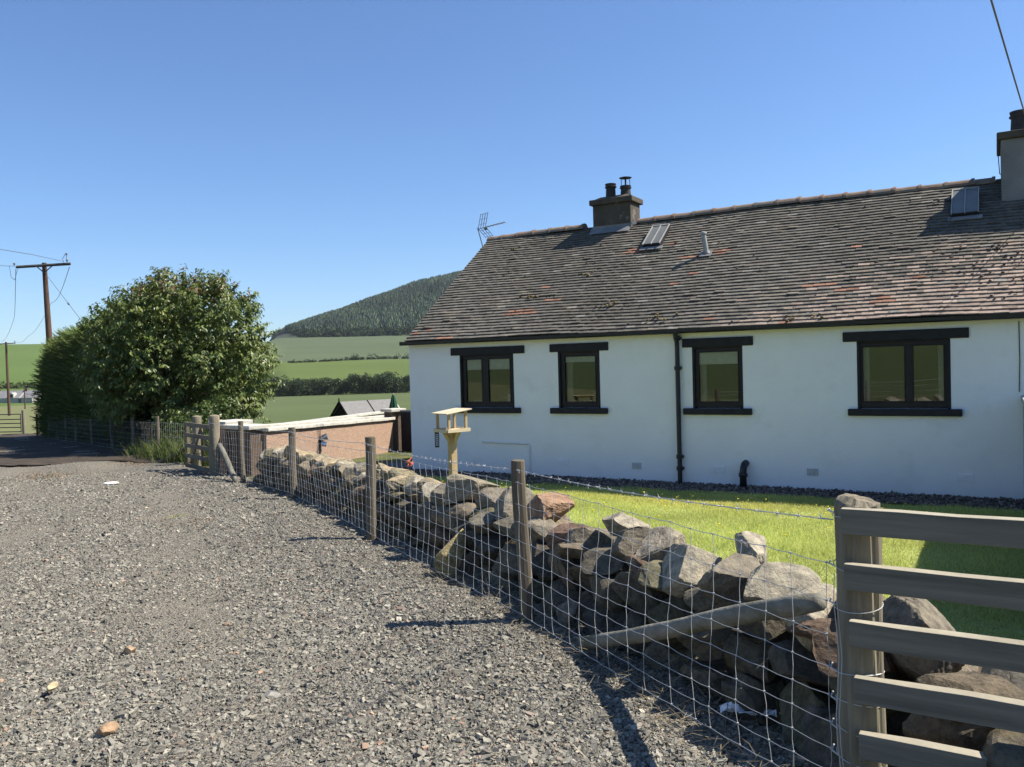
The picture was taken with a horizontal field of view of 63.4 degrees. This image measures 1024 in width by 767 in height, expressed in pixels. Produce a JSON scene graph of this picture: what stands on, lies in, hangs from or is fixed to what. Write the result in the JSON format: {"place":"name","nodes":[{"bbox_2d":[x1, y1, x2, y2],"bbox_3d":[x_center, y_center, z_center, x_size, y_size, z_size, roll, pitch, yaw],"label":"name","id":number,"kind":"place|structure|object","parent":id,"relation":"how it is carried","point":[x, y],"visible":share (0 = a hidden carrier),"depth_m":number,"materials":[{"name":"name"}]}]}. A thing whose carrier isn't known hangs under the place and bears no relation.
{"place":"outdoors","nodes":[
{"label":"outdoors","id":0,"kind":"place"},
{"bbox_2d":[0,433,173,465],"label":"earth verge","id":1,"kind":"structure","parent":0,"point":[38,451],"depth_m":24.94,"materials":[{"name":"soil"},{"name":"grass"}]},
{"bbox_2d":[29,284,226,447],"bbox_3d":[-15.532,-0.327,32.215,3.982,6.046,18.284,-3,2,-39],"label":"conifer hedge","id":2,"kind":"object","parent":1,"relation":"on","point":[59,393],"visible":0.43,"depth_m":31.84,"materials":[{"name":"green plant"}]},
{"bbox_2d":[71,263,284,433],"bbox_3d":[-10.017,-0.649,24.431,6.910,5.751,4.674,-2,1,0],"label":"cherry tree","id":3,"kind":"object","parent":1,"relation":"on","point":[189,370],"visible":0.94,"depth_m":23.44,"materials":[{"name":"green plant"}]},
{"bbox_2d":[146,394,241,444],"bbox_3d":[-8.233,1.008,21.545,1.667,1.482,4.229,-3,2,-43],"label":"bramble","id":4,"kind":"object","parent":1,"relation":"on","point":[176,417],"visible":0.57,"depth_m":21.24,"materials":[{"name":"green plant"}]},
{"bbox_2d":[0,333,781,735],"bbox_3d":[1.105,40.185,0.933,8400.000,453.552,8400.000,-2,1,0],"label":"terrain","id":5,"kind":"structure","parent":0,"point":[280,409],"depth_m":431.79,"materials":[{"name":"green plant"}]},
{"bbox_2d":[0,342,15,415],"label":"utility pole","id":6,"kind":"object","parent":5,"relation":"on","point":[7,382],"visible":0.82,"depth_m":117.85,"materials":[{"name":"brown wood"}]},
{"bbox_2d":[0,410,25,433],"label":"field gate","id":7,"kind":"structure","parent":5,"relation":"on","point":[23,428],"depth_m":45.32,"materials":[{"name":"wood"}]},
{"bbox_2d":[0,381,38,388],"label":"roadside bushes","id":8,"kind":"object","parent":5,"relation":"on","point":[23,385],"visible":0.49,"depth_m":368.64,"materials":[{"name":"green plant"}]},
{"bbox_2d":[0,388,39,402],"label":"farmhouse","id":9,"kind":"object","parent":5,"relation":"on","point":[16,396],"visible":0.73,"depth_m":297.16,"materials":[{"name":"white paint"}]},
{"bbox_2d":[24,387,25,408],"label":"telegraph post","id":10,"kind":"object","parent":5,"relation":"on","point":[24,399],"visible":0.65,"depth_m":189.94,"materials":[{"name":"wood"}]},
{"bbox_2d":[13,253,70,342],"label":"utility pole","id":11,"kind":"object","parent":5,"relation":"on","point":[48,326],"visible":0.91,"depth_m":43.77,"materials":[{"name":"brown wood"}]},
{"bbox_2d":[1,269,15,341],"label":"power line","id":12,"kind":"object","parent":11,"relation":"attached to","point":[15,298],"visible":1,"depth_m":52.15,"materials":[{"name":"metal"}]},
{"bbox_2d":[0,249,63,261],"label":"power line","id":13,"kind":"object","parent":11,"relation":"attached to","point":[30,254],"visible":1,"depth_m":35.54,"materials":[{"name":"metal"}]},
{"bbox_2d":[14,267,69,342],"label":"power line","id":14,"kind":"object","parent":11,"relation":"attached to","point":[56,299],"visible":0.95,"depth_m":54.04,"materials":[{"name":"metal"}]},
{"bbox_2d":[36,414,201,465],"bbox_3d":[-14.766,1.753,28.502,0.596,2.101,25.194,-3,2,-37],"label":"roadside fence","id":15,"kind":"object","parent":5,"relation":"on","point":[196,419],"visible":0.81,"depth_m":23.30,"materials":[{"name":"metal"}]},
{"bbox_2d":[96,429,208,466],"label":"undergrowth","id":16,"kind":"object","parent":5,"relation":"on","point":[149,449],"visible":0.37,"depth_m":20.44,"materials":[{"name":"green plant"}]},
{"bbox_2d":[208,419,252,472],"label":"pier","id":17,"kind":"structure","parent":5,"relation":"on","point":[222,440],"depth_m":16.73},
{"bbox_2d":[220,423,270,476],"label":"pier","id":18,"kind":"structure","parent":5,"relation":"on","point":[233,447],"depth_m":15.91,"materials":[{"name":"brown brick"}]},
{"bbox_2d":[260,378,279,396],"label":"hedgerow tree","id":19,"kind":"object","parent":5,"relation":"on","point":[269,387],"visible":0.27,"depth_m":284.44,"materials":[{"name":"green plant"}]},
{"bbox_2d":[261,375,287,396],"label":"hedgerow tree","id":20,"kind":"object","parent":5,"relation":"on","point":[276,378],"visible":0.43,"depth_m":286.93,"materials":[{"name":"green plant"}]},
{"bbox_2d":[275,382,289,396],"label":"hedgerow tree","id":21,"kind":"object","parent":5,"relation":"on","point":[281,393],"visible":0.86,"depth_m":283.98,"materials":[{"name":"green plant"}]},
{"bbox_2d":[285,383,299,395],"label":"hedgerow tree","id":22,"kind":"object","parent":5,"relation":"on","point":[290,392],"visible":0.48,"depth_m":287.26,"materials":[{"name":"green plant"}]},
{"bbox_2d":[281,378,305,395],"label":"hedgerow tree","id":23,"kind":"object","parent":5,"relation":"on","point":[287,381],"visible":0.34,"depth_m":288.69,"materials":[{"name":"green plant"}]},
{"bbox_2d":[290,379,311,395],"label":"hedgerow tree","id":24,"kind":"object","parent":5,"relation":"on","point":[292,383],"visible":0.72,"depth_m":284.80,"materials":[{"name":"green plant"}]},
{"bbox_2d":[293,378,316,395],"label":"hedgerow tree","id":25,"kind":"object","parent":5,"relation":"on","point":[303,391],"visible":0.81,"depth_m":283.75,"materials":[{"name":"green plant"}]},
{"bbox_2d":[304,378,323,394],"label":"hedgerow tree","id":26,"kind":"object","parent":5,"relation":"on","point":[315,384],"visible":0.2,"depth_m":289.01,"materials":[{"name":"green plant"}]},
{"bbox_2d":[308,379,328,395],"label":"hedgerow tree","id":27,"kind":"object","parent":5,"relation":"on","point":[321,385],"visible":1,"depth_m":284.11,"materials":[{"name":"green plant"}]},
{"bbox_2d":[270,415,383,426],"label":"yard wall","id":28,"kind":"structure","parent":5,"relation":"on","point":[320,421],"depth_m":19.94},
{"bbox_2d":[317,377,338,394],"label":"hedgerow tree","id":29,"kind":"object","parent":5,"relation":"on","point":[330,381],"visible":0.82,"depth_m":285.43,"materials":[{"name":"green plant"}]},
{"bbox_2d":[262,417,394,458],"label":"yard wall","id":30,"kind":"structure","parent":5,"relation":"on","point":[360,430],"depth_m":19.02,"materials":[{"name":"paint"}]},
{"bbox_2d":[319,433,328,446],"bbox_3d":[-4.098,1.240,18.078,0.195,0.308,0.149,-2,1,-1],"label":"spotlight","id":31,"kind":"object","parent":30,"relation":"attached to","point":[322,437],"visible":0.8,"depth_m":18.03,"materials":[{"name":"metal"}]},
{"bbox_2d":[321,377,341,394],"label":"hedgerow tree","id":32,"kind":"object","parent":5,"relation":"on","point":[337,386],"visible":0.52,"depth_m":288.92,"materials":[{"name":"green plant"}]},
{"bbox_2d":[285,411,383,422],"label":"yard wall","id":33,"kind":"structure","parent":5,"relation":"on","point":[363,414],"depth_m":24.84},
{"bbox_2d":[263,352,408,362],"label":"field hedge","id":34,"kind":"object","parent":5,"relation":"on","point":[358,358],"visible":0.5,"depth_m":516.95,"materials":[{"name":"green plant"}]},
{"bbox_2d":[334,380,350,394],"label":"hedgerow tree","id":35,"kind":"object","parent":5,"relation":"on","point":[341,392],"visible":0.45,"depth_m":289.42,"materials":[{"name":"green plant"}]},
{"bbox_2d":[287,323,417,337],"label":"woodland edge","id":36,"kind":"object","parent":5,"relation":"on","point":[354,331],"visible":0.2,"depth_m":927.09,"materials":[{"name":"green plant"}]},
{"bbox_2d":[341,374,364,394],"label":"hedgerow tree","id":37,"kind":"object","parent":5,"relation":"on","point":[348,384],"visible":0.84,"depth_m":283.67,"materials":[{"name":"green plant"}]},
{"bbox_2d":[340,372,371,393],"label":"hedgerow tree","id":38,"kind":"object","parent":5,"relation":"on","point":[365,376],"visible":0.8,"depth_m":283.69,"materials":[{"name":"green plant"}]},
{"bbox_2d":[330,398,399,416],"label":"garden shed","id":39,"kind":"structure","parent":5,"relation":"on","point":[350,407],"depth_m":36.37,"materials":[{"name":"grey fabric"}]},
{"bbox_2d":[357,374,372,393],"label":"hedgerow tree","id":40,"kind":"object","parent":5,"relation":"on","point":[367,391],"visible":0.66,"depth_m":283.39,"materials":[{"name":"green plant"}]},
{"bbox_2d":[270,270,462,340],"bbox_3d":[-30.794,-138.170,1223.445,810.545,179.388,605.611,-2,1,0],"label":"hill woodland","id":41,"kind":"object","parent":5,"relation":"on","point":[411,303],"visible":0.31,"depth_m":1098.48,"materials":[{"name":"green plant"}]},
{"bbox_2d":[369,375,386,393],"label":"hedgerow tree","id":42,"kind":"object","parent":5,"relation":"on","point":[379,387],"visible":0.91,"depth_m":284.58,"materials":[{"name":"green plant"}]},
{"bbox_2d":[374,370,399,392],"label":"hedgerow tree","id":43,"kind":"object","parent":5,"relation":"on","point":[389,374],"visible":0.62,"depth_m":285.24,"materials":[{"name":"green plant"}]},
{"bbox_2d":[380,408,405,450],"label":"pier","id":44,"kind":"structure","parent":5,"relation":"on","point":[396,422],"depth_m":22.08,"materials":[{"name":"grey concrete"}]},
{"bbox_2d":[400,410,411,450],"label":"board gate","id":45,"kind":"structure","parent":44,"relation":"attached to","point":[406,439],"depth_m":22.01,"materials":[{"name":"black wood"}]},
{"bbox_2d":[389,393,397,407],"bbox_3d":[-3.840,1.460,27.039,0.307,2.298,0.266,-2,1,0],"label":"parasol","id":46,"kind":"object","parent":5,"relation":"on","point":[393,402],"visible":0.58,"depth_m":26.97,"materials":[{"name":"green fabric"}]},
{"bbox_2d":[382,374,409,392],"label":"hedgerow tree","id":47,"kind":"object","parent":5,"relation":"on","point":[402,384],"visible":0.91,"depth_m":283.70,"materials":[{"name":"green plant"}]},
{"bbox_2d":[385,462,411,468],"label":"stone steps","id":48,"kind":"structure","parent":5,"relation":"on","point":[396,465],"depth_m":16.02,"materials":[{"name":"grey stone"}]},
{"bbox_2d":[389,377,409,392],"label":"hedgerow tree","id":49,"kind":"object","parent":5,"relation":"on","point":[399,383],"visible":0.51,"depth_m":286.34,"materials":[{"name":"green plant"}]},
{"bbox_2d":[399,375,409,392],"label":"hedgerow tree","id":50,"kind":"object","parent":5,"relation":"on","point":[406,383],"visible":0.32,"depth_m":288.42,"materials":[{"name":"green plant"}]},
{"bbox_2d":[434,529,465,576],"bbox_3d":[-0.491,1.363,6.527,0.274,0.419,0.142,-2,2,-34],"label":"leaning stone","id":51,"kind":"object","parent":5,"relation":"on","point":[452,549],"visible":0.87,"depth_m":6.46,"materials":[{"name":"grey stone"}]},
{"bbox_2d":[209,415,833,766],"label":"stock fence","id":52,"kind":"object","parent":5,"relation":"on","point":[780,607],"visible":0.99,"depth_m":4.52,"materials":[{"name":"metal"}]},
{"bbox_2d":[405,457,413,466],"bbox_3d":[-0.870,0.665,7.041,0.072,0.081,0.082,-2,1,0],"label":"twine","id":53,"kind":"object","parent":52,"relation":"attached to","point":[410,463],"visible":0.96,"depth_m":7.03,"materials":[{"name":"orange plastic"}]},
{"bbox_2d":[253,444,1023,766],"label":"dry stone wall","id":54,"kind":"structure","parent":5,"relation":"on","point":[999,747],"depth_m":4.30,"materials":[{"name":"grey stone"}]},
{"bbox_2d":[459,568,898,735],"bbox_3d":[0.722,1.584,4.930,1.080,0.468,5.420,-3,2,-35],"label":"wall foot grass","id":55,"kind":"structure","parent":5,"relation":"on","point":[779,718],"depth_m":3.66,"materials":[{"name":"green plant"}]},
{"bbox_2d":[399,109,1023,500],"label":"cottage","id":56,"kind":"structure","parent":5,"relation":"on","point":[870,340],"depth_m":12.97,"materials":[{"name":"white paint"}]},
{"bbox_2d":[450,345,524,412],"bbox_3d":[-0.409,-0.064,14.648,1.526,1.166,0.215,-1,2,30],"label":"window","id":57,"kind":"structure","parent":56,"relation":"in","point":[485,359],"depth_m":14.65,"materials":[{"name":"black paint"}]},
{"bbox_2d":[477,213,504,245],"bbox_3d":[-0.455,-3.222,18.154,0.673,1.055,0.150,-1,1,22],"label":"television aerial","id":58,"kind":"object","parent":56,"relation":"attached to","point":[486,228],"visible":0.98,"depth_m":18.17,"materials":[{"name":"metal"}]},
{"bbox_2d":[549,342,607,413],"bbox_3d":[1.147,-0.086,13.770,1.070,1.166,0.270,-1,2,30],"label":"window","id":59,"kind":"structure","parent":56,"relation":"in","point":[569,353],"depth_m":13.76,"materials":[{"name":"black paint"}]},
{"bbox_2d":[682,336,752,414],"bbox_3d":[3.195,-0.117,12.685,1.081,1.166,0.465,-1,2,30],"label":"window","id":60,"kind":"structure","parent":56,"relation":"in","point":[719,350],"depth_m":12.58,"materials":[{"name":"black paint"}]},
{"bbox_2d":[842,327,968,416],"bbox_3d":[5.357,-0.145,11.308,1.552,1.166,0.270,-1,2,30],"label":"window","id":61,"kind":"structure","parent":56,"relation":"in","point":[941,337],"depth_m":11.24,"materials":[{"name":"black paint"}]},
{"bbox_2d":[990,0,1023,111],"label":"telephone cable","id":62,"kind":"object","parent":56,"relation":"attached to","point":[999,27],"visible":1,"depth_m":5.83,"materials":[{"name":"metal"}]},
{"bbox_2d":[1021,395,1023,462],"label":"garden wall","id":63,"kind":"structure","parent":56,"relation":"attached to","point":[1022,398],"depth_m":10.34,"materials":[{"name":"white paint"}]},
{"bbox_2d":[827,493,1023,766],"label":"slatted gate","id":64,"kind":"structure","parent":5,"relation":"on","point":[867,694],"depth_m":2.60,"materials":[{"name":"wood"}]},
{"bbox_2d":[0,436,808,766],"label":"gravel track","id":65,"kind":"structure","parent":0,"point":[178,610],"depth_m":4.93,"materials":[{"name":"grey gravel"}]},
{"bbox_2d":[46,681,57,691],"bbox_3d":[-2.353,1.552,4.238,0.050,0.040,0.062,-2,1,0],"label":"pebble","id":66,"kind":"object","parent":65,"relation":"on","point":[52,686],"visible":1,"depth_m":4.23,"materials":[{"name":"stone"}]},
{"bbox_2d":[96,721,118,735],"bbox_3d":[-1.792,1.540,3.683,0.067,0.063,0.088,-1,1,27],"label":"pebble","id":67,"kind":"object","parent":65,"relation":"on","point":[108,728],"visible":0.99,"depth_m":3.66,"materials":[{"name":"stone"}]},
{"bbox_2d":[103,481,118,483],"bbox_3d":[-7.139,1.766,14.764,0.270,0.030,0.213,-2,1,0],"label":"white lid","id":68,"kind":"object","parent":65,"relation":"on","point":[114,482],"visible":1,"depth_m":14.70,"materials":[{"name":"plastic"}]},
{"bbox_2d":[4,460,239,536],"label":"dry grass","id":69,"kind":"structure","parent":65,"relation":"on","point":[37,475],"depth_m":16.96,"materials":[{"name":"plant"}]},
{"bbox_2d":[123,646,136,653],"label":"pebble","id":70,"kind":"object","parent":65,"relation":"on","point":[128,649],"visible":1,"depth_m":4.77,"materials":[{"name":"stone"}]},
{"bbox_2d":[184,422,208,472],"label":"garden gate","id":71,"kind":"structure","parent":65,"relation":"on","point":[195,446],"depth_m":16.89,"materials":[{"name":"grey wood"}]},
{"bbox_2d":[263,690,280,698],"bbox_3d":[-1.186,1.528,4.084,0.087,0.038,0.112,-2,2,-29],"label":"pebble","id":72,"kind":"object","parent":65,"relation":"on","point":[270,694],"visible":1,"depth_m":4.05,"materials":[{"name":"stone"}]},
{"bbox_2d":[223,478,832,766],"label":"stones","id":73,"kind":"object","parent":65,"relation":"on","point":[630,660],"visible":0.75,"depth_m":4.00,"materials":[{"name":"grey stone"}]},
{"bbox_2d":[556,600,578,630],"bbox_3d":[0.341,1.412,5.045,0.163,0.202,0.106,0,2,44],"label":"boulder","id":74,"kind":"object","parent":65,"relation":"on","point":[564,617],"visible":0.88,"depth_m":5.00,"materials":[{"name":"stone"}]},
{"bbox_2d":[609,625,622,648],"bbox_3d":[0.661,1.429,4.671,0.195,0.121,0.159,-2,2,-35],"label":"boulder","id":75,"kind":"object","parent":65,"relation":"on","point":[617,628],"visible":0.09,"depth_m":4.66,"materials":[{"name":"stone"}]},
{"bbox_2d":[719,702,776,716],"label":"litter","id":76,"kind":"object","parent":65,"relation":"on","point":[723,707],"visible":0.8,"depth_m":3.65,"materials":[{"name":"white plastic"}]},
{"bbox_2d":[732,671,768,692],"bbox_3d":[1.061,1.410,3.759,0.167,0.208,0.186,-2,2,-29],"label":"boulder","id":77,"kind":"object","parent":65,"relation":"on","point":[747,679],"visible":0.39,"depth_m":3.70,"materials":[{"name":"stone"}]},
{"bbox_2d":[802,704,835,731],"bbox_3d":[1.279,1.411,3.404,0.185,0.207,0.181,-2,1,0],"label":"boulder","id":78,"kind":"object","parent":65,"relation":"on","point":[808,719],"visible":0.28,"depth_m":3.35,"materials":[{"name":"stone"}]},
{"bbox_2d":[0,0,1023,343],"label":"sky","id":79,"kind":"structure","parent":0,"point":[323,155],"materials":[{"name":"blue"}]},
{"bbox_2d":[585,392,595,400],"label":"dried flowers","id":80,"kind":"object","parent":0,"point":[588,397],"visible":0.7,"depth_m":13.86,"materials":[{"name":"plant"}]},
{"bbox_2d":[416,470,1019,508],"bbox_3d":[2.276,1.587,12.689,10.900,0.095,0.740,-1,2,30],"label":"gravel strip","id":81,"kind":"object","parent":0,"point":[805,492],"visible":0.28,"depth_m":11.50,"materials":[{"name":"grey gravel"}]},
{"bbox_2d":[397,467,1023,510],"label":"strip stones","id":82,"kind":"object","parent":81,"relation":"on","point":[901,499],"visible":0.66,"depth_m":12.04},
{"bbox_2d":[419,474,1023,639],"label":"lawn","id":83,"kind":"structure","parent":0,"point":[978,621],"depth_m":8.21,"materials":[{"name":"green plant"}]},
{"bbox_2d":[431,408,471,474],"bbox_3d":[-0.880,1.182,12.330,0.450,1.613,0.430,-3,2,-38],"label":"bird table","id":84,"kind":"object","parent":83,"relation":"on","point":[451,434],"visible":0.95,"depth_m":12.28,"materials":[{"name":"beige wood"}]},
{"bbox_2d":[435,432,438,446],"bbox_3d":[-1.079,0.809,12.321,0.138,0.275,0.066,-2,1,0],"label":"bird feeder","id":85,"kind":"object","parent":84,"relation":"hanging from","point":[436,433],"visible":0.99,"depth_m":12.30,"materials":[{"name":"black metal"}]}
]}

